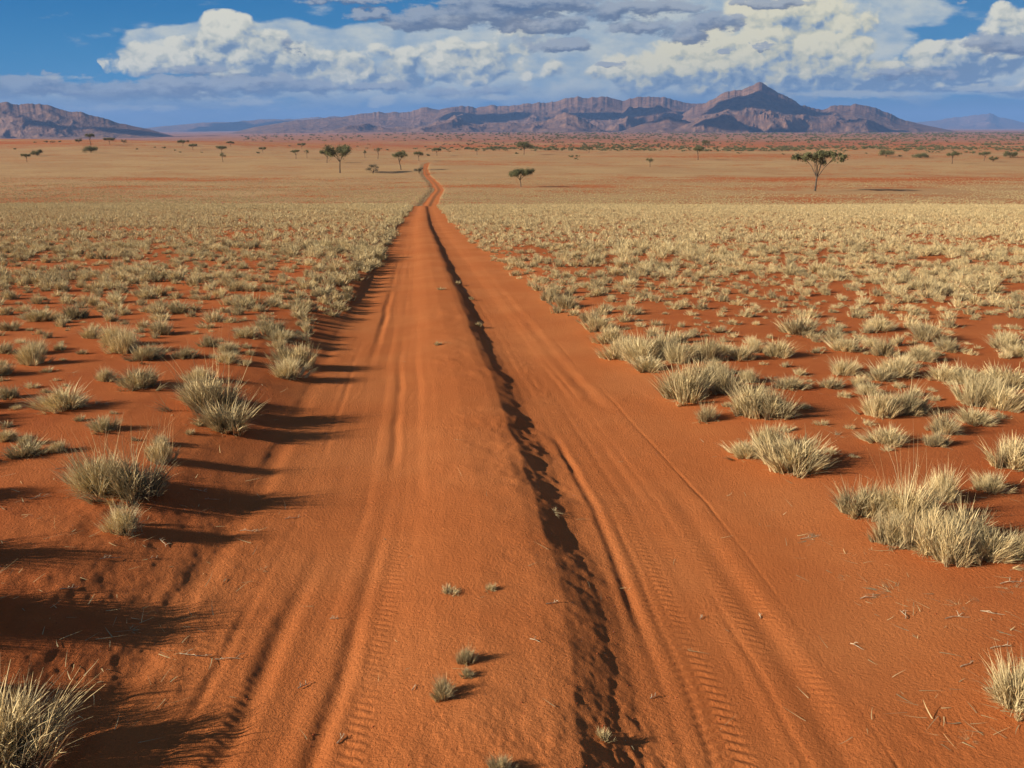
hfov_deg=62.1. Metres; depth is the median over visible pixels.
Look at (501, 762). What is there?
grass tuft
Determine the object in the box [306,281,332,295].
grass tuft
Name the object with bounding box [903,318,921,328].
grass tuft
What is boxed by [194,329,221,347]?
grass tuft
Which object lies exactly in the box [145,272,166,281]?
grass tuft
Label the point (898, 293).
grass tuft
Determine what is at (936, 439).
grass tuft
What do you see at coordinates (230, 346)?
grass tuft
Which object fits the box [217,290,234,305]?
grass tuft
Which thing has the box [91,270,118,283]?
grass tuft
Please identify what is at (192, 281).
grass tuft
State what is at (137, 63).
sky
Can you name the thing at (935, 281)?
grass tuft
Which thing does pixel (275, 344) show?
grass tuft
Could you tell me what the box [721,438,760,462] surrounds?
grass tuft
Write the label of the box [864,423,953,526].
grass tuft
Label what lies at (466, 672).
grass tuft
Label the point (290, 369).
grass tuft
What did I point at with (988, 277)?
grass tuft
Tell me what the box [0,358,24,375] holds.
grass tuft
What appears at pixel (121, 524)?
grass tuft
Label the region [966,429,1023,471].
grass tuft
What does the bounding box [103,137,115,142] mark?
acacia tree
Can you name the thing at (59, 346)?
grass tuft
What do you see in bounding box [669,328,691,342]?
grass tuft
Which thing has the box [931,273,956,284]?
grass tuft
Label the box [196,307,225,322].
grass tuft
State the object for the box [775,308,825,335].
grass tuft
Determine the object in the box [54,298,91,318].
grass tuft
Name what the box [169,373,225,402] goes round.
grass tuft
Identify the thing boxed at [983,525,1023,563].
grass tuft
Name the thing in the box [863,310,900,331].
grass tuft
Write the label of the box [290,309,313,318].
grass tuft
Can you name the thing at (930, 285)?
grass tuft
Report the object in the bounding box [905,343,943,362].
grass tuft
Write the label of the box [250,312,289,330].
grass tuft
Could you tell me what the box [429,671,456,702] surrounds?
grass tuft
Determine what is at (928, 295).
grass tuft
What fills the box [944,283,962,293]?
grass tuft
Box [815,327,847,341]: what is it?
grass tuft
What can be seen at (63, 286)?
grass tuft
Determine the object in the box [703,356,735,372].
grass tuft
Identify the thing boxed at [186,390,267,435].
grass tuft
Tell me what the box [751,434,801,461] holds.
grass tuft
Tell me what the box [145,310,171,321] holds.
grass tuft
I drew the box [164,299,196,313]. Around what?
grass tuft
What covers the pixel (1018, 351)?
grass tuft
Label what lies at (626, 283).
grass tuft
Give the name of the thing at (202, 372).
grass tuft
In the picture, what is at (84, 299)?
grass tuft
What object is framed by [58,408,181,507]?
grass tuft
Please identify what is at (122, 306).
grass tuft
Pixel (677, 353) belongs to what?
grass tuft
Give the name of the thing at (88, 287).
grass tuft
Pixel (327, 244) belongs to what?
grass tuft
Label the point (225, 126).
mountains
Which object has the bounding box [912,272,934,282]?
grass tuft
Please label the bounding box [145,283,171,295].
grass tuft
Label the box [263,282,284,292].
grass tuft
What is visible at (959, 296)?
grass tuft
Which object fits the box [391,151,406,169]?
acacia tree
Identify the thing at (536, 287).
grass tuft
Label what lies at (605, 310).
grass tuft
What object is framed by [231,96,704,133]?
mountains
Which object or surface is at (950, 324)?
grass tuft
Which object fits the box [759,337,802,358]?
grass tuft
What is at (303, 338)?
grass tuft
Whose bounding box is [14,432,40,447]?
grass tuft
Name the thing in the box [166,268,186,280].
grass tuft
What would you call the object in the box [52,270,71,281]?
grass tuft
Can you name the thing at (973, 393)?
grass tuft
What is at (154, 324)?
grass tuft
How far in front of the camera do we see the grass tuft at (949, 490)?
6.13 m
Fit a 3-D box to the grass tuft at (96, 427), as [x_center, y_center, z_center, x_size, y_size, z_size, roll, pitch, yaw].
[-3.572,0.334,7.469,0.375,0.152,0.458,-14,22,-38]
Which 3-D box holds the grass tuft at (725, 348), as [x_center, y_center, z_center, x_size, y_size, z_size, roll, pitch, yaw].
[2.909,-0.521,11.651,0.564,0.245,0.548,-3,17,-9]
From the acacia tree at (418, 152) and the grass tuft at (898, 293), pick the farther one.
the acacia tree at (418, 152)
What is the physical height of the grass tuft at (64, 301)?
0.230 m
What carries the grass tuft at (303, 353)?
on the ground
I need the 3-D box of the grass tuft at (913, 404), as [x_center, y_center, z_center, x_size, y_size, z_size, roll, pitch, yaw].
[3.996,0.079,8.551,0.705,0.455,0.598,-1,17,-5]
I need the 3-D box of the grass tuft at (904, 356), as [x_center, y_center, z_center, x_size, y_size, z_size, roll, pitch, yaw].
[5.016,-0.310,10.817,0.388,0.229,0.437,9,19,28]
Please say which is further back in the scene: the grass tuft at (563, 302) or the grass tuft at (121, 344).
the grass tuft at (563, 302)
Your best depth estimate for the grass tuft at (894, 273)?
21.21 m
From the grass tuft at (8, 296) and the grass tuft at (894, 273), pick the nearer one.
the grass tuft at (8, 296)
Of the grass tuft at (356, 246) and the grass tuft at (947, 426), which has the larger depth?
the grass tuft at (356, 246)
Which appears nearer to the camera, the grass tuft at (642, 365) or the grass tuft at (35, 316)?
the grass tuft at (642, 365)
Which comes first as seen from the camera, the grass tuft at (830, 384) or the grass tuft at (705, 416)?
the grass tuft at (705, 416)
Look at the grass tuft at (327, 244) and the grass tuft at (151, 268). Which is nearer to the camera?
the grass tuft at (151, 268)
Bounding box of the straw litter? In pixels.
[0,316,1023,748]
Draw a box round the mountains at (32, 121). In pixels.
[0,102,172,138]
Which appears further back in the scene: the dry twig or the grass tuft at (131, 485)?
the grass tuft at (131, 485)
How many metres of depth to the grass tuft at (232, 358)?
10.49 m
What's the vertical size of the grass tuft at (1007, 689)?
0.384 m
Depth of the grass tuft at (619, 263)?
25.02 m
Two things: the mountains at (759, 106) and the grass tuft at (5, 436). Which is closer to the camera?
the grass tuft at (5, 436)
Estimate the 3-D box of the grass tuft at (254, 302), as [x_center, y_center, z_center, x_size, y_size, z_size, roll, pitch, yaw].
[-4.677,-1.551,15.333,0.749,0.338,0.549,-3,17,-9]
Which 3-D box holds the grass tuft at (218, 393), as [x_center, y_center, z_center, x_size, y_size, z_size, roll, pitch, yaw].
[-2.942,-0.131,8.242,1.038,0.844,0.923,6,18,18]
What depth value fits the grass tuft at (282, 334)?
12.26 m
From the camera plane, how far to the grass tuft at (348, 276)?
20.43 m
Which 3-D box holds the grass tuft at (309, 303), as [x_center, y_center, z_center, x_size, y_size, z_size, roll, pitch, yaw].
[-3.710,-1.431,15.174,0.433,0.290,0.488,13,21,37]
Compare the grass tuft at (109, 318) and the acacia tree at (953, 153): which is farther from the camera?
the acacia tree at (953, 153)
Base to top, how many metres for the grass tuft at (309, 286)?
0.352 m
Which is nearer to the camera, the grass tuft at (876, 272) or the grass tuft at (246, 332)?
the grass tuft at (246, 332)
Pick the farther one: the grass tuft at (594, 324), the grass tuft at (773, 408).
the grass tuft at (594, 324)
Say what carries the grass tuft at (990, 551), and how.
on the ground
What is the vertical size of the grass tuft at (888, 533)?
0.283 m
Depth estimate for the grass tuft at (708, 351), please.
11.21 m
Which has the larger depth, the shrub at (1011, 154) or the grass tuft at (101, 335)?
the shrub at (1011, 154)
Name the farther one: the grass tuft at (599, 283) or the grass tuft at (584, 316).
the grass tuft at (599, 283)
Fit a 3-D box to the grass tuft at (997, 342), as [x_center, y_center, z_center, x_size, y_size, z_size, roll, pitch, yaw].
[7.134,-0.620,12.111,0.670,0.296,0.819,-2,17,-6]
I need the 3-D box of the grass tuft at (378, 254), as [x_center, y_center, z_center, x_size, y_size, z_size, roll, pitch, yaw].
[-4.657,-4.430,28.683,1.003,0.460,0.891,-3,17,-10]
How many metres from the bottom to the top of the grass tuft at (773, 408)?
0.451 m
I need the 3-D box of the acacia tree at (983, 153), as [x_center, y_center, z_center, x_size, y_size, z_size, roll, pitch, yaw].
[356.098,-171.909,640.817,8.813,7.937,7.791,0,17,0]
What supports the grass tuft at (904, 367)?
on the ground
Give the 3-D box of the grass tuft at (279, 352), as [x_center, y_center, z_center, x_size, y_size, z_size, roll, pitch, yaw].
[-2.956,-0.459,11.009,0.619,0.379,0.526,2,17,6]
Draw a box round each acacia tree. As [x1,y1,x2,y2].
[20,153,30,158]
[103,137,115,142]
[322,142,352,172]
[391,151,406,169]
[413,151,423,157]
[507,167,535,186]
[515,140,532,149]
[693,146,703,152]
[791,149,849,190]
[946,151,962,162]
[978,151,991,159]
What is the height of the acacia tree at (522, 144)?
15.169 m
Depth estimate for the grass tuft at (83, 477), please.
5.98 m
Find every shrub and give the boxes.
[29,149,42,155]
[83,145,97,152]
[365,164,378,172]
[878,149,895,155]
[911,152,928,157]
[1003,150,1018,157]
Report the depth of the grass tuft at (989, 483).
6.34 m
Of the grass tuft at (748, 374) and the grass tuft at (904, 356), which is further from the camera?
the grass tuft at (904, 356)
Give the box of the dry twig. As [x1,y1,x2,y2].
[180,649,211,655]
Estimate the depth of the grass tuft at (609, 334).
12.87 m
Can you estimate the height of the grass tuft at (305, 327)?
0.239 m
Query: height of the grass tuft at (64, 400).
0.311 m
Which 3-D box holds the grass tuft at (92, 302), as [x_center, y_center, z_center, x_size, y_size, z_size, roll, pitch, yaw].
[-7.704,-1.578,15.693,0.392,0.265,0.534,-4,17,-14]
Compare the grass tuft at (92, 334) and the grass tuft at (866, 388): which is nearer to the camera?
the grass tuft at (866, 388)
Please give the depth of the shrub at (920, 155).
720.58 m
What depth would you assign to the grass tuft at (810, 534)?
5.70 m
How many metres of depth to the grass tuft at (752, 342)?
11.78 m
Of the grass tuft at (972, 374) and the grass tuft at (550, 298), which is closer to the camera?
the grass tuft at (972, 374)
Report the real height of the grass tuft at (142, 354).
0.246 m
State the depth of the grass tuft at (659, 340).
11.65 m
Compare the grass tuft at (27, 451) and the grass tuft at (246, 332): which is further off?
the grass tuft at (246, 332)
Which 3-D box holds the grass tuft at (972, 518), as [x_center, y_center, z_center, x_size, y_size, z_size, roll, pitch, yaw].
[2.902,0.877,5.471,0.584,0.298,0.457,-8,19,-25]
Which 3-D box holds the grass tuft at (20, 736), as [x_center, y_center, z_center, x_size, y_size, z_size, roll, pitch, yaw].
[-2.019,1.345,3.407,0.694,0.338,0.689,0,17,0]
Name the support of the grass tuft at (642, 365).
on the ground
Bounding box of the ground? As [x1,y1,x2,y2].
[0,129,1023,767]
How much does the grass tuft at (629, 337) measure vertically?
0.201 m
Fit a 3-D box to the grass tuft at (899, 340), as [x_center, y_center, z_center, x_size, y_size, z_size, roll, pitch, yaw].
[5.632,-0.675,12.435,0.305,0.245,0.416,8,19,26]
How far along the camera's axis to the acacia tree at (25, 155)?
565.63 m
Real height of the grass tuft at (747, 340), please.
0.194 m
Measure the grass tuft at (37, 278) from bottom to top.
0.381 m
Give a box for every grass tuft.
[0,270,14,278]
[0,289,22,299]
[0,304,14,314]
[0,317,22,330]
[0,339,16,353]
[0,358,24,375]
[0,385,20,399]
[0,426,18,442]
[0,433,55,462]
[0,652,103,767]
[7,336,61,365]
[8,377,92,414]
[14,274,34,283]
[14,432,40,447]
[15,306,61,322]
[17,337,50,352]
[24,415,143,499]
[26,270,52,284]
[37,274,56,284]
[44,438,71,454]
[51,342,66,350]
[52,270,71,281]
[53,278,71,291]
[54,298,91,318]
[56,295,78,303]
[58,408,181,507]
[74,291,93,303]
[76,325,104,338]
[79,414,123,434]
[81,279,107,291]
[86,292,103,305]
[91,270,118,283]
[92,315,138,347]
[93,367,119,381]
[93,494,148,536]
[95,278,126,288]
[98,320,141,355]
[101,310,122,321]
[103,289,126,303]
[105,299,128,310]
[106,269,133,281]
[109,363,166,391]
[111,263,135,271]
[119,342,171,363]
[129,286,152,294]
[133,287,159,299]
[138,261,163,273]
[138,267,164,278]
[141,413,181,464]
[142,316,169,329]
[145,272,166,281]
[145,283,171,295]
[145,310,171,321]
[146,303,169,315]
[147,319,173,335]
[148,433,170,444]
[150,328,257,416]
[157,267,172,277]
[164,265,187,277]
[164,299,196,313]
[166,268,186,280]
[168,344,202,359]
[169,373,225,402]
[179,364,216,382]
[181,275,198,285]
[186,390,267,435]
[187,271,205,282]
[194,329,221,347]
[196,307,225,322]
[207,286,229,295]
[212,346,243,365]
[215,337,242,354]
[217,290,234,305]
[223,276,249,291]
[227,303,245,316]
[228,294,254,310]
[230,325,260,339]
[236,293,271,306]
[241,282,260,291]
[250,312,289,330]
[255,321,280,337]
[258,327,306,342]
[261,294,284,306]
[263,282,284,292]
[263,338,299,363]
[264,353,317,379]
[265,337,286,348]
[272,340,320,369]
[283,286,308,298]
[289,279,315,288]
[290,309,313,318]
[295,297,319,310]
[297,329,311,342]
[299,320,314,333]
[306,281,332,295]
[315,237,335,246]
[316,274,335,285]
[318,260,348,273]
[324,300,350,310]
[326,269,355,282]
[332,272,351,285]
[339,262,361,272]
[347,239,368,250]
[350,249,374,254]
[368,242,388,256]
[368,247,388,259]
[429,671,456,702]
[451,640,478,665]
[458,665,475,679]
[482,750,517,767]
[530,281,552,290]
[539,283,567,300]
[544,289,561,302]
[546,293,582,308]
[575,305,603,322]
[576,307,618,332]
[581,253,603,262]
[585,279,605,289]
[586,324,634,343]
[591,304,618,314]
[592,333,640,360]
[610,326,664,363]
[611,336,634,350]
[613,256,631,267]
[614,278,637,287]
[622,333,636,343]
[625,350,672,372]
[632,259,651,268]
[634,261,653,274]
[642,324,681,357]
[646,358,720,406]
[654,336,702,364]
[664,330,685,337]
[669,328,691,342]
[673,353,723,386]
[684,342,700,354]
[692,334,728,363]
[692,398,722,423]
[698,357,748,395]
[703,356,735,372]
[710,338,734,356]
[721,377,784,418]
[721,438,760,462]
[726,342,760,361]
[732,367,762,383]
[741,376,806,419]
[742,334,763,343]
[747,337,766,352]
[748,419,798,446]
[748,423,838,478]
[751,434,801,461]
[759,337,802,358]
[766,373,815,390]
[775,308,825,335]
[798,306,820,317]
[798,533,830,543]
[805,260,830,272]
[813,373,846,389]
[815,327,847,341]
[818,260,838,272]
[822,336,866,352]
[825,475,898,522]
[826,353,860,376]
[827,323,845,333]
[847,386,906,418]
[848,373,873,387]
[849,382,882,395]
[851,423,908,447]
[857,362,900,381]
[858,335,886,347]
[862,349,927,379]
[862,480,916,519]
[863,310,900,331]
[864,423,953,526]
[865,267,886,276]
[865,504,920,549]
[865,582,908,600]
[867,335,901,356]
[883,368,941,416]
[885,269,907,280]
[888,284,909,297]
[888,331,907,346]
[892,497,968,558]
[893,352,918,367]
[896,292,919,302]
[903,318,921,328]
[904,278,926,290]
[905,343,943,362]
[906,315,956,341]
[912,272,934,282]
[912,287,942,297]
[917,509,982,567]
[920,275,940,283]
[920,423,957,447]
[920,461,976,503]
[922,278,940,289]
[922,355,974,382]
[924,407,966,436]
[925,283,951,296]
[925,491,1000,542]
[927,278,947,288]
[928,337,966,352]
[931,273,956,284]
[938,315,957,327]
[941,360,1000,384]
[944,278,968,291]
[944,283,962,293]
[945,400,1001,426]
[947,368,1009,406]
[949,295,969,307]
[950,290,969,301]
[958,280,992,293]
[961,522,1023,570]
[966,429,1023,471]
[967,466,1018,494]
[968,361,1023,388]
[969,247,987,259]
[973,276,996,285]
[978,271,1005,282]
[978,642,1023,722]
[980,280,1005,292]
[980,330,1023,349]
[980,369,1013,389]
[980,377,1023,412]
[983,290,1014,302]
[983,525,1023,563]
[989,329,1016,338]
[995,269,1016,278]
[997,297,1023,308]
[999,336,1023,357]
[1003,434,1023,446]
[1007,291,1023,301]
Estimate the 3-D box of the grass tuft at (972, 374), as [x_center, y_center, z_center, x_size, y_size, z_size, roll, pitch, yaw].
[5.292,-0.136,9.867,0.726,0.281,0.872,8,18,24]
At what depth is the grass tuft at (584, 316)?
14.84 m
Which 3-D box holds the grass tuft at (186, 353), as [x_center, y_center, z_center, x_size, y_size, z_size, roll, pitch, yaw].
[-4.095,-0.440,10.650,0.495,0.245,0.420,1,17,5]
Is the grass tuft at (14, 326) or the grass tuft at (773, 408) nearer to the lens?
the grass tuft at (773, 408)
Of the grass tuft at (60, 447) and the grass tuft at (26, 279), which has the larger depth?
the grass tuft at (26, 279)
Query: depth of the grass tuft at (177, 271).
20.43 m
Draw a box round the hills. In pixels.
[620,116,762,132]
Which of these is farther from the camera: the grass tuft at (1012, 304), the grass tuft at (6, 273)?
the grass tuft at (6, 273)
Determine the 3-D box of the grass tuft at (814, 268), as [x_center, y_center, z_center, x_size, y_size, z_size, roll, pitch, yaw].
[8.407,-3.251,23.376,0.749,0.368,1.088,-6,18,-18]
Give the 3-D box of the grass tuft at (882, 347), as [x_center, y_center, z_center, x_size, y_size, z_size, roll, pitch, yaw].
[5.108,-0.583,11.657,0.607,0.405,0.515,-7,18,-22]
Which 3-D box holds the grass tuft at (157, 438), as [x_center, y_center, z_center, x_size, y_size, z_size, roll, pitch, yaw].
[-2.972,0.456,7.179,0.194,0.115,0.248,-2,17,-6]
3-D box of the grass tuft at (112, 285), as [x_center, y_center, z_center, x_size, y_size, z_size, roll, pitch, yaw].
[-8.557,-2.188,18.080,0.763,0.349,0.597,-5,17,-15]
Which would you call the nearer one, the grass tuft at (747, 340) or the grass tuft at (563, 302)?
the grass tuft at (747, 340)
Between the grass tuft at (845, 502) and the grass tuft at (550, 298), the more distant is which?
the grass tuft at (550, 298)
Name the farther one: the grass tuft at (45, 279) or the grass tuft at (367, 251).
the grass tuft at (367, 251)
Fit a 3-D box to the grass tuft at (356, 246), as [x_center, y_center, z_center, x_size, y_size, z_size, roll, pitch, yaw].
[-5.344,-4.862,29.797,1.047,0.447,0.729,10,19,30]
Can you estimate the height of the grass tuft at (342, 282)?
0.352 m
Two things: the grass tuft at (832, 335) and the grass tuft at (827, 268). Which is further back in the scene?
the grass tuft at (827, 268)
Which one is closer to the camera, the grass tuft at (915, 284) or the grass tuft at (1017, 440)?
the grass tuft at (1017, 440)
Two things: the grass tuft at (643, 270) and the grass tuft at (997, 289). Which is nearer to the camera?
the grass tuft at (997, 289)
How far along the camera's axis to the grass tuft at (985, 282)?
19.46 m
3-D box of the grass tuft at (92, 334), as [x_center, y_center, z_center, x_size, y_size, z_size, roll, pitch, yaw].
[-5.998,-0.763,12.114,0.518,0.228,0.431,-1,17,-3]
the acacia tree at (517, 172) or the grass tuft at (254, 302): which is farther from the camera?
the acacia tree at (517, 172)
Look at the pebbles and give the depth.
4.10 m
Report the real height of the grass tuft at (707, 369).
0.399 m
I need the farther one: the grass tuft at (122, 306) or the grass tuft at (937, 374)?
the grass tuft at (122, 306)
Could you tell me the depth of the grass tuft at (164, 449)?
6.74 m
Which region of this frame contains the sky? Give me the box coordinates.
[0,0,1023,127]
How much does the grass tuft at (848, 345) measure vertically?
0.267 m
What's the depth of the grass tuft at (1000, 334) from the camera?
12.77 m
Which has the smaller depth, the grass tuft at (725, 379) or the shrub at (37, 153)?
the grass tuft at (725, 379)
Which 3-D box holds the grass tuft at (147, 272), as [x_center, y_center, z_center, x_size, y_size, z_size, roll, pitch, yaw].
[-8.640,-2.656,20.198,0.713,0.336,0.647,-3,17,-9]
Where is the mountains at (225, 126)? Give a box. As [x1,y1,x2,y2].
[145,116,338,131]
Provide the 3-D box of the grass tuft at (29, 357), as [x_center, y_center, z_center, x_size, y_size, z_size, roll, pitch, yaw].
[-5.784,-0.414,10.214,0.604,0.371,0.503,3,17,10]
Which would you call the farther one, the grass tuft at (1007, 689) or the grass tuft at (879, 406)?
the grass tuft at (879, 406)
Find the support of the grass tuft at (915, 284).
on the ground
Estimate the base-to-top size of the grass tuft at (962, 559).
0.361 m
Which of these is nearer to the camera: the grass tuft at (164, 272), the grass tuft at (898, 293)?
the grass tuft at (898, 293)
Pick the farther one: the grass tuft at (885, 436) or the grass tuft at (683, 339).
the grass tuft at (683, 339)
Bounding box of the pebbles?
[6,332,1016,767]
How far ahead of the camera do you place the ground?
6.01 m
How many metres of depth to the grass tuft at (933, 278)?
19.98 m
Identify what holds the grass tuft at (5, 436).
on the ground
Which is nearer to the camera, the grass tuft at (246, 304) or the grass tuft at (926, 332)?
the grass tuft at (926, 332)
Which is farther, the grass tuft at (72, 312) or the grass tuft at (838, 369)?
the grass tuft at (72, 312)
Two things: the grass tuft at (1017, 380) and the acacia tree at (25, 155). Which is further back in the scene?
the acacia tree at (25, 155)
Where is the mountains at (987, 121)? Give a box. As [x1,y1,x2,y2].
[915,113,1023,128]
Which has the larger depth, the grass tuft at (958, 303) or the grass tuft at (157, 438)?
the grass tuft at (958, 303)
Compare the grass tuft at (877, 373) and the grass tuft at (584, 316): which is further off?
the grass tuft at (584, 316)
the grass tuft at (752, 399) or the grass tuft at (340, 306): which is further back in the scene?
the grass tuft at (340, 306)
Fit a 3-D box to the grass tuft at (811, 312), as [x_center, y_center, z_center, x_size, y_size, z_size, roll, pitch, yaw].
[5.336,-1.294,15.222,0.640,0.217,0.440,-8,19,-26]
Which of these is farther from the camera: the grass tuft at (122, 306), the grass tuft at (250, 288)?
the grass tuft at (250, 288)
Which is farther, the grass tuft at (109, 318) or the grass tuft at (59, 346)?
the grass tuft at (109, 318)
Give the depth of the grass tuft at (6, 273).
19.98 m
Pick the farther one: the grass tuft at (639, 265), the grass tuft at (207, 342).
the grass tuft at (639, 265)
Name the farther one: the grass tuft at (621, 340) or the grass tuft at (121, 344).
the grass tuft at (621, 340)
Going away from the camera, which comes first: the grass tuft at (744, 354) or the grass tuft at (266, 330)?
the grass tuft at (744, 354)
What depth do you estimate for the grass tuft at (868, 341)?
12.33 m
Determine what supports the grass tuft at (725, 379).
on the ground
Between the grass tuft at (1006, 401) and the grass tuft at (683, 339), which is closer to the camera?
the grass tuft at (1006, 401)
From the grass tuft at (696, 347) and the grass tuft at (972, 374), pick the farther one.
the grass tuft at (696, 347)
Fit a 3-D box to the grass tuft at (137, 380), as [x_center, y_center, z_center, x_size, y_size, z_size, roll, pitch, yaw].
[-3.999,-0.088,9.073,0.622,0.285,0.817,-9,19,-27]
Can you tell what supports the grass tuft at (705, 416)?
on the ground
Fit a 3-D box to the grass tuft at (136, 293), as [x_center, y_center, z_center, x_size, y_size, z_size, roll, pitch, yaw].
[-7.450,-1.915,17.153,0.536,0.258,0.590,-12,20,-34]
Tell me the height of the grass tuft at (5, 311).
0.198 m
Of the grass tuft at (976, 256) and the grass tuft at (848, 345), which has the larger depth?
the grass tuft at (976, 256)
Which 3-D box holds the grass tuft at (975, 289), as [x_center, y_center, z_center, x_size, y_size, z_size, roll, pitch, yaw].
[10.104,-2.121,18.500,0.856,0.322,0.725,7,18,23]
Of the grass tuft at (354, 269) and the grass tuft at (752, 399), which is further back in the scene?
the grass tuft at (354, 269)
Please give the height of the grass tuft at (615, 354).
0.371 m
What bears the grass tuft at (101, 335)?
on the ground
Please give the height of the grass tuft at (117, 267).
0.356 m
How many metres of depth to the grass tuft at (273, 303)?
15.43 m
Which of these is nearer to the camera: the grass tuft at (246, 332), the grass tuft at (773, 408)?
the grass tuft at (773, 408)
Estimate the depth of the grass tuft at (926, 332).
12.86 m
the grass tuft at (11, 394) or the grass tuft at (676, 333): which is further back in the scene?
the grass tuft at (676, 333)
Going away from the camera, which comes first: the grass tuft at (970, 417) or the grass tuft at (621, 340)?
the grass tuft at (970, 417)
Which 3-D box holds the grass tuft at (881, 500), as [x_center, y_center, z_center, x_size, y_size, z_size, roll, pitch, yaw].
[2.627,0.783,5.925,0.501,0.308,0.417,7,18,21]
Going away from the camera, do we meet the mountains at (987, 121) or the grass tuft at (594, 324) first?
the grass tuft at (594, 324)
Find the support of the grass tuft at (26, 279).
on the ground
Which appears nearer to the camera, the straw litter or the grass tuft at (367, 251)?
the straw litter
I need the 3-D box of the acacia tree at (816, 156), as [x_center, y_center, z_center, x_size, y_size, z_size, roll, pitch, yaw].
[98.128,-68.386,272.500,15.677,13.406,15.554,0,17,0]
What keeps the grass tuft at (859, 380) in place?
on the ground
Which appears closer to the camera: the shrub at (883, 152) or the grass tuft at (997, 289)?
the grass tuft at (997, 289)
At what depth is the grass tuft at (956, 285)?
18.74 m
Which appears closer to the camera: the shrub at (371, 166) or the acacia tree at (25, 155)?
the shrub at (371, 166)
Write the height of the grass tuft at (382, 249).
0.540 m
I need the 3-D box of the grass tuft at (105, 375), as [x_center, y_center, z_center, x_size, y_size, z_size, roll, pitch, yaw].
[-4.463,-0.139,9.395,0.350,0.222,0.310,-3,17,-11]
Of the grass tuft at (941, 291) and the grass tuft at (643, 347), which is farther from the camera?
the grass tuft at (941, 291)
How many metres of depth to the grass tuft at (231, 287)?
17.67 m
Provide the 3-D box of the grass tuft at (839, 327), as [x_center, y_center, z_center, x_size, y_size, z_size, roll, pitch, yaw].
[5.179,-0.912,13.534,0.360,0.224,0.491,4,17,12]
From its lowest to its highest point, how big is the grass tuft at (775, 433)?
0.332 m
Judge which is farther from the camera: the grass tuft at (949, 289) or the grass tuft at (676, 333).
the grass tuft at (949, 289)
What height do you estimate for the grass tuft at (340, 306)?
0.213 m
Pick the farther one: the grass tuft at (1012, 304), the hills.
the hills
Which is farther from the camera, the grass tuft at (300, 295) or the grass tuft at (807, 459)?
the grass tuft at (300, 295)
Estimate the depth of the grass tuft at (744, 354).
11.27 m
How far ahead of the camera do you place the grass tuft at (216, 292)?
17.05 m
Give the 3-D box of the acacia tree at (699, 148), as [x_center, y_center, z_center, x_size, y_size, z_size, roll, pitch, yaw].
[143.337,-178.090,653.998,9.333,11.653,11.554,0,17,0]
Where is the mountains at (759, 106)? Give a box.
[666,82,954,132]
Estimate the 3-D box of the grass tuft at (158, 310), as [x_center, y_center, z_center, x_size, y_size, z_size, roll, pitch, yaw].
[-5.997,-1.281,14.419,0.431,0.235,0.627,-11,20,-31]
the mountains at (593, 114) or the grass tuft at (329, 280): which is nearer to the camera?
the grass tuft at (329, 280)
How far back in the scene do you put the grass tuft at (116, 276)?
19.35 m
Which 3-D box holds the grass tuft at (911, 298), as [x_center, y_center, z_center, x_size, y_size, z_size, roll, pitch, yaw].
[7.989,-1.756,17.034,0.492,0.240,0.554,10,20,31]

